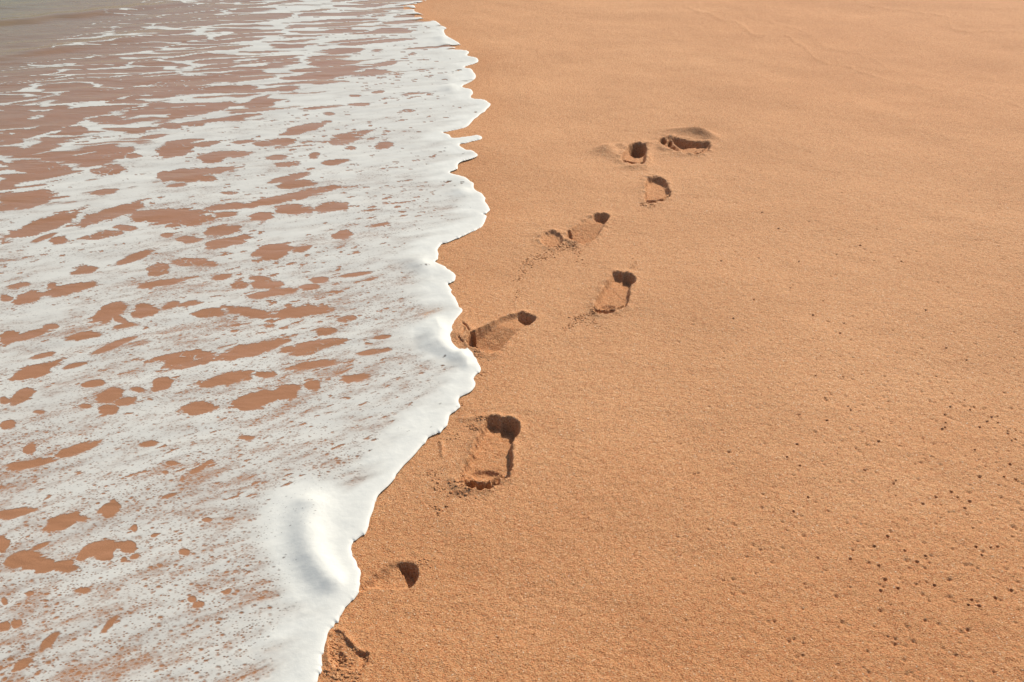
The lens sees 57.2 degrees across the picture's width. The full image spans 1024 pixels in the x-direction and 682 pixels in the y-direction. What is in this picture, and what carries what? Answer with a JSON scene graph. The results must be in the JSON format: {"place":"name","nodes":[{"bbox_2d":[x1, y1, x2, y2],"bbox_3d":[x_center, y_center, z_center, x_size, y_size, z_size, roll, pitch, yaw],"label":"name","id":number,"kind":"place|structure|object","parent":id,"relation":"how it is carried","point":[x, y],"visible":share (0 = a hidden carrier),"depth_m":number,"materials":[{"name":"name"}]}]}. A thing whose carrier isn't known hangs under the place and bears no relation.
{"place":"outdoors","nodes":[
{"label":"outdoors","id":0,"kind":"place"},
{"bbox_2d":[0,0,464,681],"bbox_3d":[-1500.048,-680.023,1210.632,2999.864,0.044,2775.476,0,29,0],"label":"water","id":1,"kind":"structure","parent":0,"point":[28,28],"depth_m":3.47,"materials":[{"name":"white liquid"}]},
{"bbox_2d":[0,0,490,681],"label":"sea foam","id":2,"kind":"object","parent":1,"relation":"on","point":[314,530],"visible":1,"depth_m":3.06,"materials":[{"name":"white"}]},
{"bbox_2d":[263,0,1023,681],"bbox_3d":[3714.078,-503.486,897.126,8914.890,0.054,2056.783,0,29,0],"label":"sand","id":3,"kind":"structure","parent":0,"point":[633,518],"depth_m":2.94,"materials":[{"name":"orange sand"}]},
{"bbox_2d":[326,630,371,671],"bbox_3d":[-0.345,0.640,1.924,0.131,0.017,0.076,24,37,35],"label":"footprint","id":4,"kind":"object","parent":3,"relation":"on","point":[359,663],"visible":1,"depth_m":1.93},
{"bbox_2d":[359,562,419,591],"bbox_3d":[-0.273,0.545,2.124,0.133,0.032,0.096,0,29,0],"label":"footprint","id":5,"kind":"object","parent":3,"relation":"on","point":[401,576],"visible":0.97,"depth_m":2.13},
{"bbox_2d":[459,415,520,491],"bbox_3d":[-0.052,0.314,2.529,0.137,0.048,0.348,4,30,8],"label":"footprint","id":6,"kind":"object","parent":3,"relation":"on","point":[488,464],"visible":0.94,"depth_m":2.54},
{"bbox_2d":[465,311,536,353],"bbox_3d":[-0.039,-0.025,3.123,0.147,0.058,0.314,16,33,26],"label":"footprint","id":7,"kind":"object","parent":3,"relation":"on","point":[494,336],"visible":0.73,"depth_m":3.12},
{"bbox_2d":[323,137,705,681],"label":"sand crumbs","id":8,"kind":"object","parent":3,"relation":"on","point":[336,676],"visible":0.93,"depth_m":2.40,"materials":[{"name":"orange sand"}]},
{"bbox_2d":[539,212,610,247],"bbox_3d":[0.290,-0.438,3.850,0.435,0.042,0.203,-23,37,-35],"label":"footprint","id":9,"kind":"object","parent":3,"relation":"on","point":[589,229],"visible":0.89,"depth_m":3.86},
{"bbox_2d":[592,270,637,314],"bbox_3d":[0.371,-0.160,3.365,0.127,0.042,0.368,7,30,12],"label":"footprint","id":10,"kind":"object","parent":3,"relation":"on","point":[615,293],"visible":0.91,"depth_m":3.38},
{"bbox_2d":[620,141,648,164],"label":"footprint","id":11,"kind":"object","parent":3,"relation":"on","point":[634,153],"visible":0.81,"depth_m":4.81},
{"bbox_2d":[643,175,672,204],"bbox_3d":[0.657,-0.680,4.284,0.149,0.038,0.366,0,29,0],"label":"footprint","id":12,"kind":"object","parent":3,"relation":"on","point":[656,187],"visible":0.94,"depth_m":4.31},
{"bbox_2d":[657,135,712,154],"bbox_3d":[0.879,-0.995,4.848,0.307,0.052,0.265,14,32,23],"label":"footprint","id":13,"kind":"object","parent":3,"relation":"on","point":[683,145],"visible":0.88,"depth_m":4.90}
]}

